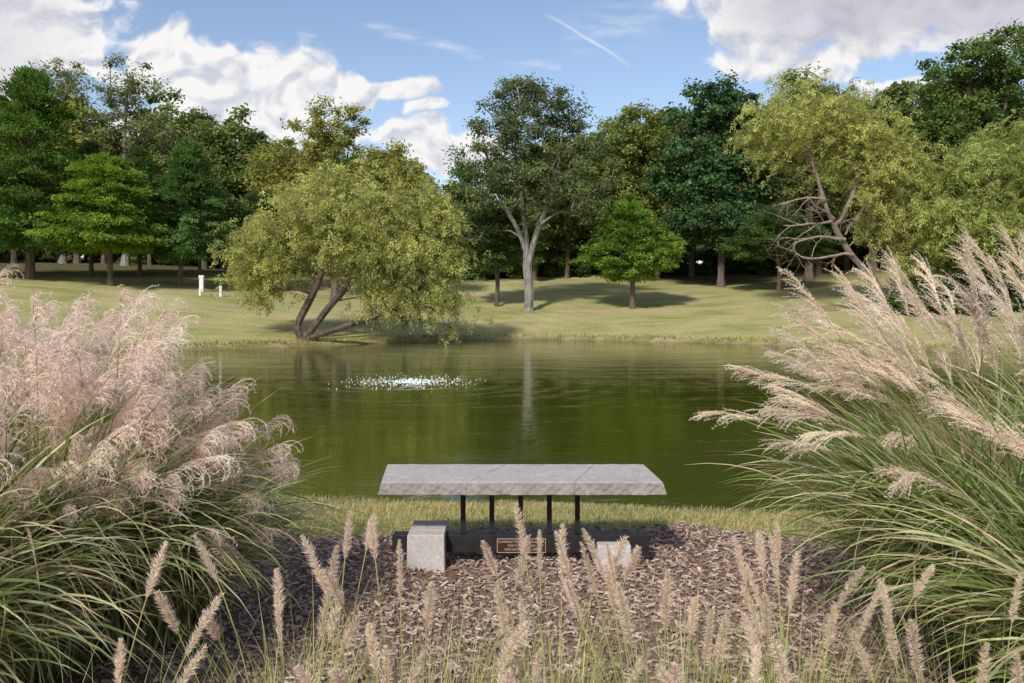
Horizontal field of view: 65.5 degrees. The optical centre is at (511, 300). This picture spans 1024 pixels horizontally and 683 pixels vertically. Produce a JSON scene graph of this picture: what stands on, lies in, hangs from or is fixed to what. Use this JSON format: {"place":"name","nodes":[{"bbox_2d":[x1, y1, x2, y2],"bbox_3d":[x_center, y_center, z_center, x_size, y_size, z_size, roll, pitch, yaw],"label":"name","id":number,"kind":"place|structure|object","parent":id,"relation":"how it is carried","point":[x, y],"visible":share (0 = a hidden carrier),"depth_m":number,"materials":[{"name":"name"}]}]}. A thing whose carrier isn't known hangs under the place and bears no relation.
{"place":"outdoors","nodes":[
{"label":"outdoors","id":0,"kind":"place"},
{"bbox_2d":[0,340,1023,514],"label":"pond water","id":1,"kind":"structure","parent":0,"point":[572,402],"depth_m":12.78,"materials":[{"name":"green liquid"}]},
{"bbox_2d":[328,374,485,389],"bbox_3d":[-2.102,1.658,16.657,3.094,0.090,3.153,0,0,0],"label":"pond fountain","id":2,"kind":"object","parent":1,"relation":"on","point":[409,380],"visible":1,"depth_m":16.62,"materials":[{"name":"white liquid"}]},
{"bbox_2d":[0,257,1023,682],"bbox_3d":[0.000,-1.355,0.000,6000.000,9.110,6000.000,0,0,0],"label":"ground","id":3,"kind":"structure","parent":0,"point":[698,305],"depth_m":32.69,"materials":[{"name":"green plant"}]},
{"bbox_2d":[0,62,108,278],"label":"cypress tree","id":4,"kind":"object","parent":3,"relation":"on","point":[30,96],"visible":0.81,"depth_m":41.02,"materials":[{"name":"green plant"}]},
{"bbox_2d":[6,57,128,262],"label":"ash tree","id":5,"kind":"object","parent":3,"relation":"on","point":[64,88],"visible":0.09,"depth_m":54.59,"materials":[{"name":"green plant"}]},
{"bbox_2d":[55,137,114,274],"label":"cypress tree","id":6,"kind":"object","parent":3,"relation":"on","point":[90,147],"visible":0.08,"depth_m":45.85,"materials":[{"name":"green plant"}]},
{"bbox_2d":[0,263,185,479],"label":"maiden grass","id":7,"kind":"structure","parent":3,"relation":"on","point":[18,381],"depth_m":3.93,"materials":[{"name":"beige plant"}]},
{"bbox_2d":[21,151,175,285],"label":"bald cypress tree","id":8,"kind":"object","parent":3,"relation":"on","point":[118,196],"visible":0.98,"depth_m":40.45,"materials":[{"name":"green plant"}]},
{"bbox_2d":[0,350,238,682],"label":"maiden grass","id":9,"kind":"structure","parent":3,"relation":"on","point":[21,580],"depth_m":2.54,"materials":[{"name":"green plant"}]},
{"bbox_2d":[66,52,191,265],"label":"ash tree","id":10,"kind":"object","parent":3,"relation":"on","point":[134,122],"visible":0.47,"depth_m":53.69,"materials":[{"name":"green plant"}]},
{"bbox_2d":[111,145,170,275],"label":"cypress tree","id":11,"kind":"object","parent":3,"relation":"on","point":[142,159],"visible":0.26,"depth_m":47.31,"materials":[{"name":"green plant"}]},
{"bbox_2d":[0,284,327,682],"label":"maiden grass","id":12,"kind":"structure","parent":3,"relation":"on","point":[135,419],"depth_m":3.01,"materials":[{"name":"beige plant"}]},
{"bbox_2d":[129,135,240,285],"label":"cypress tree","id":13,"kind":"object","parent":3,"relation":"on","point":[189,168],"visible":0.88,"depth_m":43.41,"materials":[{"name":"green plant"}]},
{"bbox_2d":[1,387,371,657],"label":"maiden grass","id":14,"kind":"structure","parent":3,"relation":"on","point":[186,611],"depth_m":3.21,"materials":[{"name":"plant"}]},
{"bbox_2d":[167,154,231,276],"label":"cypress tree","id":15,"kind":"object","parent":3,"relation":"on","point":[221,219],"visible":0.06,"depth_m":50.09,"materials":[{"name":"green plant"}]},
{"bbox_2d":[199,275,204,291],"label":"utility pedestal","id":16,"kind":"object","parent":3,"relation":"on","point":[201,281],"visible":0.85,"depth_m":42.52,"materials":[{"name":"white plastic"}]},
{"bbox_2d":[219,286,221,296],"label":"utility pedestal","id":17,"kind":"object","parent":3,"relation":"on","point":[220,290],"visible":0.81,"depth_m":40.96,"materials":[{"name":"white plastic"}]},
{"bbox_2d":[150,106,314,268],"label":"oak tree","id":18,"kind":"object","parent":3,"relation":"on","point":[207,131],"visible":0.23,"depth_m":54.10,"materials":[{"name":"green plant"}]},
{"bbox_2d":[227,160,310,282],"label":"cypress tree","id":19,"kind":"object","parent":3,"relation":"on","point":[253,198],"visible":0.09,"depth_m":47.27,"materials":[{"name":"green plant"}]},
{"bbox_2d":[174,647,442,682],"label":"fountain grass","id":20,"kind":"object","parent":3,"relation":"on","point":[411,679],"depth_m":1.67,"materials":[{"name":"beige plant"}]},
{"bbox_2d":[239,92,434,300],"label":"hackberry tree","id":21,"kind":"object","parent":3,"relation":"on","point":[272,154],"visible":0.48,"depth_m":44.50,"materials":[{"name":"green plant"}]},
{"bbox_2d":[207,156,492,345],"bbox_3d":[-6.023,-1.864,30.737,10.888,7.452,6.857,0,0,0],"label":"willow tree","id":22,"kind":"object","parent":3,"relation":"on","point":[320,211],"visible":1,"depth_m":30.02,"materials":[{"name":"green plant"}]},
{"bbox_2d":[0,216,950,280],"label":"woodland shrubs","id":23,"kind":"object","parent":3,"relation":"on","point":[555,261],"visible":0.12,"depth_m":58.48,"materials":[{"name":"green plant"}]},
{"bbox_2d":[450,205,553,306],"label":"cedar tree","id":24,"kind":"object","parent":3,"relation":"on","point":[510,250],"visible":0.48,"depth_m":43.51,"materials":[{"name":"green plant"}]},
{"bbox_2d":[0,63,1023,280],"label":"distant trees","id":25,"kind":"object","parent":3,"relation":"on","point":[568,228],"visible":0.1,"depth_m":55.41,"materials":[{"name":"green plant"}]},
{"bbox_2d":[5,331,1021,351],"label":"shore grass","id":26,"kind":"structure","parent":3,"relation":"on","point":[463,335],"depth_m":30.93,"materials":[{"name":"green plant"}]},
{"bbox_2d":[13,520,1023,682],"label":"bark mulch","id":27,"kind":"object","parent":3,"relation":"on","point":[555,596],"visible":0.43,"depth_m":3.71,"materials":[{"name":"brown wood"}]},
{"bbox_2d":[32,539,290,682],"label":"fountain grass","id":28,"kind":"object","parent":27,"relation":"on","point":[122,654],"depth_m":1.94,"materials":[{"name":"beige plant"}]},
{"bbox_2d":[99,510,443,682],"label":"fountain grass","id":29,"kind":"object","parent":27,"relation":"on","point":[278,604],"depth_m":2.34,"materials":[{"name":"beige plant"}]},
{"bbox_2d":[224,519,598,682],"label":"fountain grass","id":30,"kind":"object","parent":27,"relation":"on","point":[372,644],"depth_m":2.15,"materials":[{"name":"beige plant"}]},
{"bbox_2d":[293,624,679,682],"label":"fountain grass","id":31,"kind":"object","parent":27,"relation":"on","point":[507,677],"depth_m":1.53,"materials":[{"name":"beige plant"}]},
{"bbox_2d":[373,502,718,682],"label":"fountain grass","id":32,"kind":"object","parent":27,"relation":"on","point":[568,586],"depth_m":2.32,"materials":[{"name":"beige plant"}]},
{"bbox_2d":[497,528,853,682],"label":"fountain grass","id":33,"kind":"object","parent":27,"relation":"on","point":[615,593],"depth_m":2.11,"materials":[{"name":"beige plant"}]},
{"bbox_2d":[653,550,921,682],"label":"fountain grass","id":34,"kind":"object","parent":27,"relation":"on","point":[782,671],"depth_m":1.89,"materials":[{"name":"beige plant"}]},
{"bbox_2d":[602,521,995,682],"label":"fountain grass","id":35,"kind":"object","parent":27,"relation":"on","point":[863,624],"depth_m":2.37,"materials":[{"name":"beige plant"}]},
{"bbox_2d":[771,576,1023,682],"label":"fountain grass","id":36,"kind":"object","parent":27,"relation":"on","point":[915,649],"depth_m":2.10,"materials":[{"name":"beige plant"}]},
{"bbox_2d":[378,464,666,572],"bbox_3d":[0.035,1.224,4.428,1.561,0.531,0.484,0,0,0],"label":"memorial bench","id":37,"kind":"object","parent":3,"relation":"on","point":[427,545],"visible":0.8,"depth_m":4.37,"materials":[{"name":"stone"}]},
{"bbox_2d":[441,72,630,311],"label":"silver maple tree","id":38,"kind":"object","parent":3,"relation":"on","point":[509,122],"visible":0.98,"depth_m":41.48,"materials":[{"name":"green plant"}]},
{"bbox_2d":[232,490,855,539],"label":"lawn grass","id":39,"kind":"structure","parent":3,"relation":"on","point":[378,505],"depth_m":5.39,"materials":[{"name":"green plant"}]},
{"bbox_2d":[563,98,691,282],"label":"elm tree","id":40,"kind":"object","parent":3,"relation":"on","point":[637,137],"visible":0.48,"depth_m":53.91,"materials":[{"name":"green plant"}]},
{"bbox_2d":[575,193,688,308],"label":"bald cypress tree","id":41,"kind":"object","parent":3,"relation":"on","point":[632,251],"visible":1,"depth_m":41.23,"materials":[{"name":"green plant"}]},
{"bbox_2d":[643,69,785,286],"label":"maple tree","id":42,"kind":"object","parent":3,"relation":"on","point":[713,211],"visible":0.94,"depth_m":49.05,"materials":[{"name":"green plant"}]},
{"bbox_2d":[712,199,848,290],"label":"cedar tree","id":43,"kind":"object","parent":3,"relation":"on","point":[756,238],"visible":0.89,"depth_m":45.27,"materials":[{"name":"green plant"}]},
{"bbox_2d":[726,61,885,280],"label":"oak tree","id":44,"kind":"object","parent":3,"relation":"on","point":[800,187],"visible":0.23,"depth_m":50.19,"materials":[{"name":"green plant"}]},
{"bbox_2d":[723,68,975,310],"bbox_3d":[15.564,-4.688,35.944,11.491,11.253,6.498,0,0,0],"label":"willow tree","id":45,"kind":"object","parent":3,"relation":"on","point":[819,125],"visible":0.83,"depth_m":35.34,"materials":[{"name":"green plant"}]},
{"bbox_2d":[761,192,876,278],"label":"broken limbs","id":46,"kind":"object","parent":45,"relation":"attached to","point":[829,221],"visible":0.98,"depth_m":35.42,"materials":[{"name":"brown plant"}]},
{"bbox_2d":[688,226,1023,682],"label":"maiden grass","id":47,"kind":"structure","parent":3,"relation":"on","point":[866,465],"depth_m":3.20,"materials":[{"name":"green plant"}]},
{"bbox_2d":[822,98,947,272],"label":"oak tree","id":48,"kind":"object","parent":3,"relation":"on","point":[843,229],"visible":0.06,"depth_m":52.57,"materials":[{"name":"green plant"}]},
{"bbox_2d":[880,292,911,316],"bbox_3d":[16.937,0.445,35.191,1.540,1.627,1.307,0,0,-25],"label":"bush","id":49,"kind":"object","parent":3,"relation":"on","point":[893,302],"visible":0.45,"depth_m":35.02,"materials":[{"name":"green plant"}]},
{"bbox_2d":[771,377,1023,682],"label":"maiden grass","id":50,"kind":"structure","parent":3,"relation":"on","point":[1012,569],"depth_m":2.54,"materials":[{"name":"green plant"}]},
{"bbox_2d":[889,274,939,314],"bbox_3d":[17.583,0.065,34.655,2.310,2.441,1.961,0,0,35],"label":"bush","id":51,"kind":"object","parent":3,"relation":"on","point":[914,284],"visible":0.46,"depth_m":34.38,"materials":[{"name":"green plant"}]},
{"bbox_2d":[893,131,1023,299],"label":"willow tree","id":52,"kind":"object","parent":3,"relation":"on","point":[1005,171],"visible":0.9,"depth_m":32.60,"materials":[{"name":"green plant"}]},
{"bbox_2d":[928,267,989,315],"bbox_3d":[18.843,-0.081,33.454,2.541,2.685,2.157,0,0,9],"label":"bush","id":53,"kind":"object","parent":3,"relation":"on","point":[961,281],"visible":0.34,"depth_m":33.32,"materials":[{"name":"green plant"}]},
{"bbox_2d":[896,18,1023,215],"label":"oak tree","id":54,"kind":"object","parent":3,"relation":"on","point":[1000,67],"visible":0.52,"depth_m":47.38,"materials":[{"name":"green plant"}]},
{"bbox_2d":[938,109,1023,291],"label":"willow tree","id":55,"kind":"object","parent":3,"relation":"on","point":[993,141],"visible":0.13,"depth_m":36.89,"materials":[{"name":"green plant"}]},
{"bbox_2d":[977,261,1023,316],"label":"bush","id":56,"kind":"object","parent":3,"relation":"on","point":[1013,300],"visible":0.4,"depth_m":32.07,"materials":[{"name":"green plant"}]},
{"bbox_2d":[0,0,1023,262],"label":"sky","id":57,"kind":"structure","parent":0,"point":[419,66],"materials":[{"name":"blue"}]},
{"bbox_2d":[852,223,1023,497],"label":"maiden grass","id":58,"kind":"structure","parent":0,"point":[1017,281],"depth_m":4.18,"materials":[{"name":"beige plant"}]}
]}

